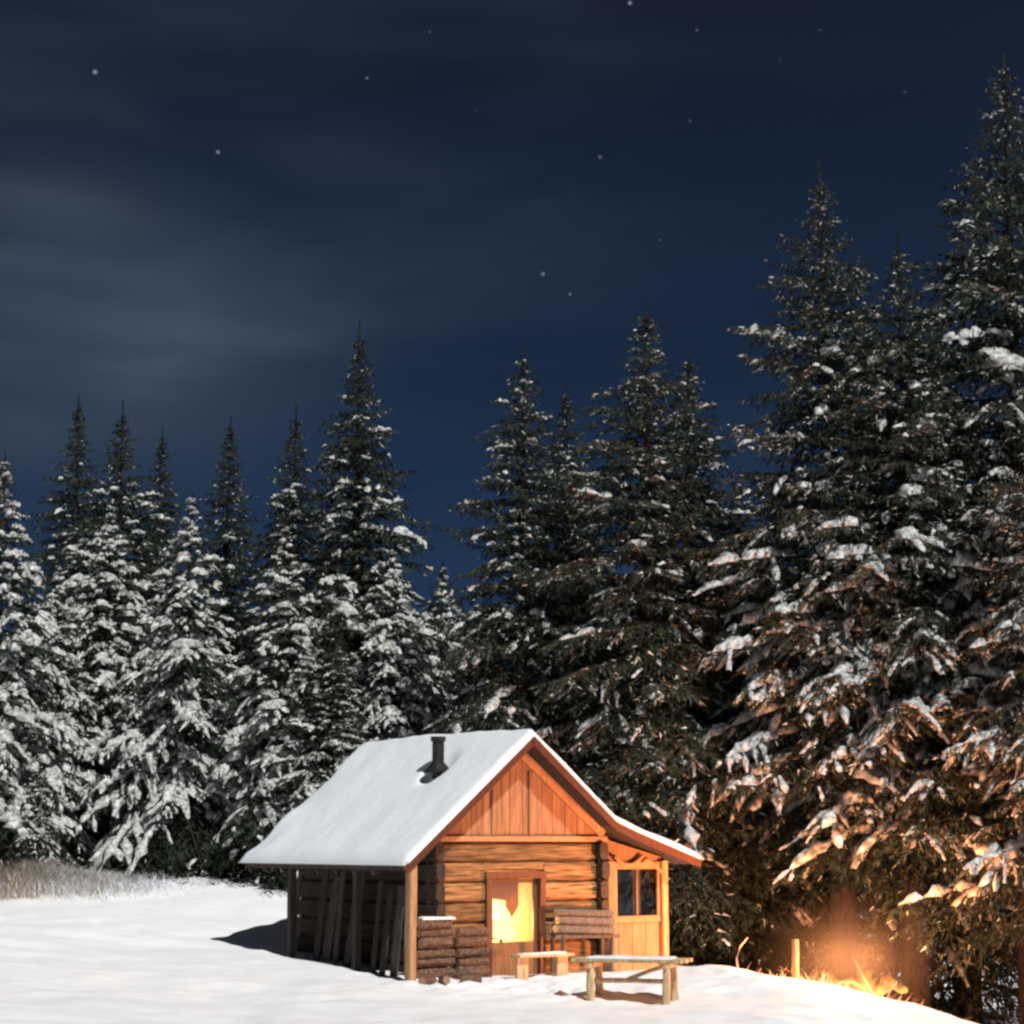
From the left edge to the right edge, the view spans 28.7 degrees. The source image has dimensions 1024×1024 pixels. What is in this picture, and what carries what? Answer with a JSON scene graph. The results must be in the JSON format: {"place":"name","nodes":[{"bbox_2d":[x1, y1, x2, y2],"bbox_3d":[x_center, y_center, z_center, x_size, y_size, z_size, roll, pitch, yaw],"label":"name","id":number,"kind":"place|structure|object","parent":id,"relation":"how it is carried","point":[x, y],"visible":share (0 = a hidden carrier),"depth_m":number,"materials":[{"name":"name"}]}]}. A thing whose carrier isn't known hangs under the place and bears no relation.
{"place":"outdoors","nodes":[
{"label":"outdoors","id":0,"kind":"place"},
{"bbox_2d":[0,869,1018,1023],"bbox_3d":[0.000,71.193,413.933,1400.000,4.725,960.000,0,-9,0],"label":"ground","id":1,"kind":"structure","parent":0,"point":[210,956],"depth_m":39.22,"materials":[{"name":"white snow"}]},
{"bbox_2d":[9,764,64,870],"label":"spruce tree","id":2,"kind":"object","parent":1,"relation":"on","point":[39,793],"visible":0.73,"depth_m":55.20,"materials":[{"name":"green plant"}]},
{"bbox_2d":[0,452,105,876],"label":"spruce tree","id":3,"kind":"object","parent":1,"relation":"on","point":[24,641],"visible":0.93,"depth_m":56.80,"materials":[{"name":"white plant"}]},
{"bbox_2d":[1,558,127,870],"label":"spruce tree","id":4,"kind":"object","parent":1,"relation":"on","point":[66,717],"visible":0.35,"depth_m":61.58,"materials":[{"name":"green plant"}]},
{"bbox_2d":[2,394,144,870],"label":"spruce tree","id":5,"kind":"object","parent":1,"relation":"on","point":[77,484],"visible":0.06,"depth_m":71.66,"materials":[{"name":"green plant"}]},
{"bbox_2d":[11,400,207,876],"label":"spruce tree","id":6,"kind":"object","parent":1,"relation":"on","point":[126,524],"visible":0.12,"depth_m":69.47,"materials":[{"name":"green plant"}]},
{"bbox_2d":[0,856,219,905],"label":"dry grass","id":7,"kind":"structure","parent":1,"relation":"on","point":[30,880],"depth_m":53.11,"materials":[{"name":"beige plant"}]},
{"bbox_2d":[25,498,203,879],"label":"spruce tree","id":8,"kind":"object","parent":1,"relation":"on","point":[105,699],"visible":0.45,"depth_m":63.72,"materials":[{"name":"green plant"}]},
{"bbox_2d":[124,425,206,876],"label":"spruce tree","id":9,"kind":"object","parent":1,"relation":"on","point":[162,476],"visible":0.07,"depth_m":73.97,"materials":[{"name":"green plant"}]},
{"bbox_2d":[73,490,275,885],"bbox_3d":[-9.758,5.351,58.226,5.662,12.099,7.018,2,-10,-11],"label":"spruce tree","id":10,"kind":"object","parent":1,"relation":"on","point":[171,803],"visible":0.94,"depth_m":56.69,"materials":[{"name":"white plant"}]},
{"bbox_2d":[161,416,267,877],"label":"spruce tree","id":11,"kind":"object","parent":1,"relation":"on","point":[228,537],"visible":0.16,"depth_m":72.54,"materials":[{"name":"green plant"}]},
{"bbox_2d":[191,403,338,877],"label":"spruce tree","id":12,"kind":"object","parent":1,"relation":"on","point":[293,515],"visible":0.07,"depth_m":67.37,"materials":[{"name":"green plant"}]},
{"bbox_2d":[191,518,352,885],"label":"spruce tree","id":13,"kind":"object","parent":1,"relation":"on","point":[252,733],"visible":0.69,"depth_m":56.27,"materials":[{"name":"green plant"}]},
{"bbox_2d":[296,877,302,923],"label":"leaning board","id":14,"kind":"object","parent":1,"relation":"on","point":[298,885],"visible":0.46,"depth_m":45.11,"materials":[{"name":"brown wood"}]},
{"bbox_2d":[250,599,373,891],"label":"spruce tree","id":15,"kind":"object","parent":1,"relation":"on","point":[339,741],"visible":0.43,"depth_m":55.46,"materials":[{"name":"green plant"}]},
{"bbox_2d":[313,869,329,959],"bbox_3d":[-4.211,8.931,44.122,0.285,2.054,0.240,7,-12,-36],"label":"leaning board","id":16,"kind":"object","parent":1,"relation":"on","point":[321,915],"visible":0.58,"depth_m":44.10,"materials":[{"name":"wood"}]},
{"bbox_2d":[322,877,339,961],"bbox_3d":[-3.952,8.961,43.807,0.335,1.906,0.300,7,-12,-36],"label":"leaning board","id":17,"kind":"object","parent":1,"relation":"on","point":[329,934],"visible":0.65,"depth_m":43.78,"materials":[{"name":"grey wood"}]},
{"bbox_2d":[332,871,346,962],"bbox_3d":[-3.753,8.846,43.471,0.235,2.053,0.180,7,-12,-36],"label":"leaning board","id":18,"kind":"object","parent":1,"relation":"on","point":[339,917],"visible":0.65,"depth_m":43.45,"materials":[{"name":"grey wood"}]},
{"bbox_2d":[216,321,473,878],"bbox_3d":[-4.503,3.299,63.558,7.322,19.192,9.208,9,-13,-43],"label":"spruce tree","id":19,"kind":"object","parent":1,"relation":"on","point":[352,598],"visible":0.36,"depth_m":63.28,"materials":[{"name":"green plant"}]},
{"bbox_2d":[343,910,351,966],"bbox_3d":[-3.445,9.007,43.109,0.334,1.706,0.260,7,-12,-36],"label":"leaning board","id":20,"kind":"object","parent":1,"relation":"on","point":[347,956],"visible":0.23,"depth_m":43.02,"materials":[{"name":"grey wood"}]},
{"bbox_2d":[350,872,365,966],"bbox_3d":[-3.297,8.788,42.877,0.255,2.104,0.220,7,-12,-36],"label":"leaning board","id":21,"kind":"object","parent":1,"relation":"on","point":[363,880],"visible":0.27,"depth_m":42.94,"materials":[{"name":"grey wood"}]},
{"bbox_2d":[370,881,383,973],"bbox_3d":[-2.858,8.821,42.256,0.235,2.003,0.160,7,-12,-36],"label":"leaning board","id":22,"kind":"object","parent":1,"relation":"on","point":[376,927],"visible":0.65,"depth_m":42.24,"materials":[{"name":"grey wood"}]},
{"bbox_2d":[379,892,393,976],"bbox_3d":[-2.640,8.903,41.964,0.255,1.804,0.200,7,-12,-36],"label":"leaning board","id":23,"kind":"object","parent":1,"relation":"on","point":[386,935],"visible":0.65,"depth_m":41.95,"materials":[{"name":"grey wood"}]},
{"bbox_2d":[333,543,452,754],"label":"spruce tree","id":24,"kind":"object","parent":1,"relation":"on","point":[386,658],"visible":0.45,"depth_m":58.57,"materials":[{"name":"green plant"}]},
{"bbox_2d":[390,886,405,976],"bbox_3d":[-2.380,8.779,41.612,0.235,1.954,0.260,7,-12,-36],"label":"leaning board","id":25,"kind":"object","parent":1,"relation":"on","point":[397,934],"visible":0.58,"depth_m":41.60,"materials":[{"name":"grey wood"}]},
{"bbox_2d":[418,976,436,983],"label":"firewood log","id":26,"kind":"object","parent":1,"relation":"on","point":[428,980],"visible":1,"depth_m":40.08,"materials":[{"name":"brown wood"}]},
{"bbox_2d":[416,968,455,978],"bbox_3d":[-1.571,9.519,41.234,0.834,0.216,0.253,7,-17,-36],"label":"firewood log","id":27,"kind":"object","parent":1,"relation":"on","point":[437,972],"visible":0.82,"depth_m":41.14,"materials":[{"name":"brown wood"}]},
{"bbox_2d":[416,957,454,967],"bbox_3d":[-1.609,9.294,41.285,0.905,0.193,0.224,6,-11,-33],"label":"firewood log","id":28,"kind":"object","parent":27,"relation":"on","point":[435,962],"visible":0.91,"depth_m":41.21,"materials":[{"name":"brown wood"}]},
{"bbox_2d":[416,949,454,957],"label":"firewood log","id":29,"kind":"object","parent":28,"relation":"on","point":[434,953],"visible":0.96,"depth_m":41.20,"materials":[{"name":"brown wood"}]},
{"bbox_2d":[418,937,453,948],"bbox_3d":[-1.577,8.923,41.396,0.766,0.241,0.209,7,7,-38],"label":"firewood log","id":30,"kind":"object","parent":29,"relation":"on","point":[433,943],"visible":1,"depth_m":41.30,"materials":[{"name":"brown wood"}]},
{"bbox_2d":[416,928,453,936],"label":"firewood log","id":31,"kind":"object","parent":30,"relation":"on","point":[433,932],"visible":1,"depth_m":41.37,"materials":[{"name":"brown wood"}]},
{"bbox_2d":[417,918,451,928],"bbox_3d":[-1.609,8.519,41.413,0.769,0.221,0.215,7,-12,-38],"label":"firewood log","id":32,"kind":"object","parent":31,"relation":"on","point":[434,924],"visible":0.94,"depth_m":41.30,"materials":[{"name":"brown wood"}]},
{"bbox_2d":[418,916,455,919],"bbox_3d":[-1.560,8.413,41.472,0.836,0.068,0.241,7,-12,-36],"label":"snow cap","id":33,"kind":"object","parent":32,"relation":"on","point":[434,918],"visible":1,"depth_m":41.35,"materials":[{"name":"white snow"}]},
{"bbox_2d":[438,975,449,984],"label":"firewood log","id":34,"kind":"object","parent":1,"relation":"on","point":[443,979],"visible":1,"depth_m":40.42,"materials":[{"name":"brown wood"}]},
{"bbox_2d":[408,560,482,723],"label":"spruce tree","id":35,"kind":"object","parent":1,"relation":"on","point":[442,579],"visible":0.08,"depth_m":72.20,"materials":[{"name":"green plant"}]},
{"bbox_2d":[460,975,481,982],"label":"firewood log","id":36,"kind":"object","parent":1,"relation":"on","point":[474,978],"visible":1,"depth_m":40.81,"materials":[{"name":"brown wood"}]},
{"bbox_2d":[238,729,703,980],"bbox_3d":[-0.987,8.020,45.789,8.171,5.837,6.932,7,-12,-36],"label":"log cabin","id":37,"kind":"object","parent":1,"relation":"on","point":[525,832],"visible":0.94,"depth_m":43.71,"materials":[{"name":"brown wood"}]},
{"bbox_2d":[493,919,513,941],"bbox_3d":[-0.244,9.394,43.186,0.591,1.160,0.600,7,-12,-36],"label":"table lamp","id":38,"kind":"object","parent":37,"relation":"in","point":[503,929],"visible":0.58,"depth_m":43.02,"materials":[{"name":"metal"}]},
{"bbox_2d":[483,871,546,976],"bbox_3d":[-0.024,8.891,42.990,1.620,2.310,0.434,7,-12,-36],"label":"door","id":39,"kind":"structure","parent":37,"relation":"in","point":[499,885],"depth_m":43.07,"materials":[{"name":"brown wood"}]},
{"bbox_2d":[615,868,659,918],"bbox_3d":[2.772,8.574,45.051,1.320,1.145,0.166,7,-12,-36],"label":"window","id":40,"kind":"structure","parent":37,"relation":"in","point":[636,910],"depth_m":45.14,"materials":[{"name":"brown wood"}]},
{"bbox_2d":[455,965,489,975],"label":"firewood log","id":41,"kind":"object","parent":1,"relation":"on","point":[474,970],"visible":0.93,"depth_m":41.67,"materials":[{"name":"brown wood"}]},
{"bbox_2d":[455,958,489,965],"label":"firewood log","id":42,"kind":"object","parent":41,"relation":"on","point":[470,961],"visible":1,"depth_m":41.75,"materials":[{"name":"brown wood"}]},
{"bbox_2d":[455,947,488,956],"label":"firewood log","id":43,"kind":"object","parent":42,"relation":"on","point":[469,952],"visible":1,"depth_m":41.77,"materials":[{"name":"brown wood"}]},
{"bbox_2d":[453,936,489,946],"bbox_3d":[-0.845,8.999,41.893,0.796,0.213,0.207,7,10,-35],"label":"firewood log","id":44,"kind":"object","parent":43,"relation":"on","point":[471,941],"visible":1,"depth_m":41.80,"materials":[{"name":"brown wood"}]},
{"bbox_2d":[455,927,488,936],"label":"firewood log","id":45,"kind":"object","parent":44,"relation":"on","point":[472,932],"visible":1,"depth_m":41.90,"materials":[{"name":"brown wood"}]},
{"bbox_2d":[443,604,505,733],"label":"spruce tree","id":46,"kind":"object","parent":1,"relation":"on","point":[462,681],"visible":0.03,"depth_m":59.92,"materials":[{"name":"green plant"}]},
{"bbox_2d":[0,603,1014,958],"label":"forest","id":47,"kind":"object","parent":1,"relation":"on","point":[434,605],"depth_m":84.48,"materials":[{"name":"green plant"}]},
{"bbox_2d":[509,951,573,979],"bbox_3d":[0.628,9.590,41.916,1.500,0.721,0.360,8,-12,-39],"label":"bench","id":48,"kind":"object","parent":1,"relation":"on","point":[521,965],"visible":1,"depth_m":41.73,"materials":[{"name":"brown wood"}]},
{"bbox_2d":[459,381,636,822],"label":"spruce tree","id":49,"kind":"object","parent":1,"relation":"on","point":[565,460],"visible":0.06,"depth_m":58.45,"materials":[{"name":"green plant"}]},
{"bbox_2d":[421,339,675,955],"bbox_3d":[0.492,3.742,55.224,8.985,17.518,7.425,2,-10,-11],"label":"spruce tree","id":50,"kind":"object","parent":1,"relation":"on","point":[488,713],"visible":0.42,"depth_m":55.01,"materials":[{"name":"green plant"}]},
{"bbox_2d":[545,933,620,972],"bbox_3d":[1.550,9.644,43.409,1.752,1.061,0.462,7,-12,-36],"label":"firewood rack","id":51,"kind":"object","parent":1,"relation":"on","point":[564,936],"visible":0.52,"depth_m":43.20,"materials":[{"name":"brown wood"}]},
{"bbox_2d":[547,924,579,933],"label":"rack log","id":52,"kind":"object","parent":51,"relation":"on","point":[550,929],"visible":0.3,"depth_m":43.16,"materials":[{"name":"brown wood"}]},
{"bbox_2d":[552,925,614,933],"bbox_3d":[1.550,9.033,43.264,1.550,0.168,0.213,10,-6,-35],"label":"rack log","id":53,"kind":"object","parent":51,"relation":"on","point":[584,929],"visible":1,"depth_m":43.16,"materials":[{"name":"brown wood"}]},
{"bbox_2d":[555,916,614,925],"bbox_3d":[1.588,8.880,43.443,1.550,0.180,0.183,10,23,-35],"label":"rack log","id":54,"kind":"object","parent":53,"relation":"on","point":[584,921],"visible":1,"depth_m":43.37,"materials":[{"name":"brown wood"}]},
{"bbox_2d":[553,908,613,917],"bbox_3d":[1.569,8.742,43.574,1.550,0.183,0.180,10,-16,-34],"label":"rack log","id":55,"kind":"object","parent":54,"relation":"on","point":[584,913],"visible":1,"depth_m":43.50,"materials":[{"name":"brown wood"}]},
{"bbox_2d":[571,955,692,1004],"bbox_3d":[2.331,9.185,38.773,2.230,1.139,0.996,-3,-10,16],"label":"picnic table","id":56,"kind":"object","parent":1,"relation":"on","point":[669,981],"visible":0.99,"depth_m":38.66,"materials":[{"name":"brown wood"}]},
{"bbox_2d":[513,299,829,975],"bbox_3d":[3.194,3.529,53.912,9.962,18.784,9.740,-6,-11,32],"label":"spruce tree","id":57,"kind":"object","parent":1,"relation":"on","point":[643,720],"visible":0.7,"depth_m":52.35,"materials":[{"name":"green plant"}]},
{"bbox_2d":[554,340,830,981],"bbox_3d":[4.960,4.481,56.884,9.190,19.366,7.595,3,-10,-20],"label":"spruce tree","id":58,"kind":"object","parent":1,"relation":"on","point":[715,495],"visible":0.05,"depth_m":57.26,"materials":[{"name":"green plant"}]},
{"bbox_2d":[736,937,747,967],"bbox_3d":[4.838,9.299,42.063,0.275,0.687,0.043,2,-9,-9],"label":"dry stalk","id":59,"kind":"object","parent":1,"relation":"on","point":[738,953],"visible":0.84,"depth_m":42.05,"materials":[{"name":"beige plant"}]},
{"bbox_2d":[671,466,830,980],"bbox_3d":[6.802,6.421,57.558,8.800,15.826,7.273,-9,-13,44],"label":"spruce tree","id":60,"kind":"object","parent":1,"relation":"on","point":[799,888],"visible":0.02,"depth_m":55.11,"materials":[{"name":"green plant"}]},
{"bbox_2d":[669,498,901,996],"bbox_3d":[7.250,6.574,55.691,7.383,15.402,6.101,-2,-10,14],"label":"spruce tree","id":61,"kind":"object","parent":1,"relation":"on","point":[781,891],"visible":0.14,"depth_m":53.74,"materials":[{"name":"green plant"}]},
{"bbox_2d":[792,939,798,978],"bbox_3d":[5.862,9.400,41.325,0.159,1.121,0.109,8,-12,-39],"label":"stake","id":62,"kind":"object","parent":1,"relation":"on","point":[795,958],"visible":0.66,"depth_m":41.30,"materials":[{"name":"brown wood"}]},
{"bbox_2d":[645,159,992,989],"bbox_3d":[8.147,1.800,52.112,10.410,22.779,8.594,-3,-10,17],"label":"spruce tree","id":63,"kind":"object","parent":1,"relation":"on","point":[771,669],"visible":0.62,"depth_m":50.91,"materials":[{"name":"green plant"}]},
{"bbox_2d":[853,958,874,995],"bbox_3d":[7.291,9.655,41.058,0.546,0.973,0.045,-3,-10,18],"label":"dry stalk","id":64,"kind":"object","parent":1,"relation":"on","point":[864,979],"visible":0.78,"depth_m":41.07,"materials":[{"name":"beige plant"}]},
{"bbox_2d":[835,981,905,995],"bbox_3d":[7.030,9.885,42.245,2.704,0.838,1.238,0,-9,0],"label":"campfire","id":65,"kind":"object","parent":1,"relation":"on","point":[852,985],"visible":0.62,"depth_m":42.08,"materials":[{"name":"yellow wood"}]},
{"bbox_2d":[735,231,1023,1007],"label":"spruce tree","id":66,"kind":"object","parent":1,"relation":"on","point":[915,501],"visible":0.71,"depth_m":48.85,"materials":[{"name":"green plant"}]},
{"bbox_2d":[799,43,1023,1023],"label":"spruce tree","id":67,"kind":"object","parent":1,"relation":"on","point":[989,362],"visible":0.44,"depth_m":51.03,"materials":[{"name":"green plant"}]},
{"bbox_2d":[820,297,1020,1023],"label":"spruce tree","id":68,"kind":"object","parent":1,"relation":"on","point":[966,1001],"visible":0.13,"depth_m":52.11,"materials":[{"name":"green plant"}]},
{"bbox_2d":[889,389,1023,984],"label":"spruce tree","id":69,"kind":"object","parent":1,"relation":"on","point":[1004,850],"visible":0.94,"depth_m":45.67,"materials":[{"name":"green plant"}]},
{"bbox_2d":[0,0,1023,737],"label":"sky","id":70,"kind":"structure","parent":0,"point":[204,204],"materials":[{"name":"blue"}]},
{"bbox_2d":[747,963,922,1003],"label":"dead grass","id":71,"kind":"structure","parent":0,"point":[827,979],"depth_m":44.10,"materials":[{"name":"beige plant"}]}
]}

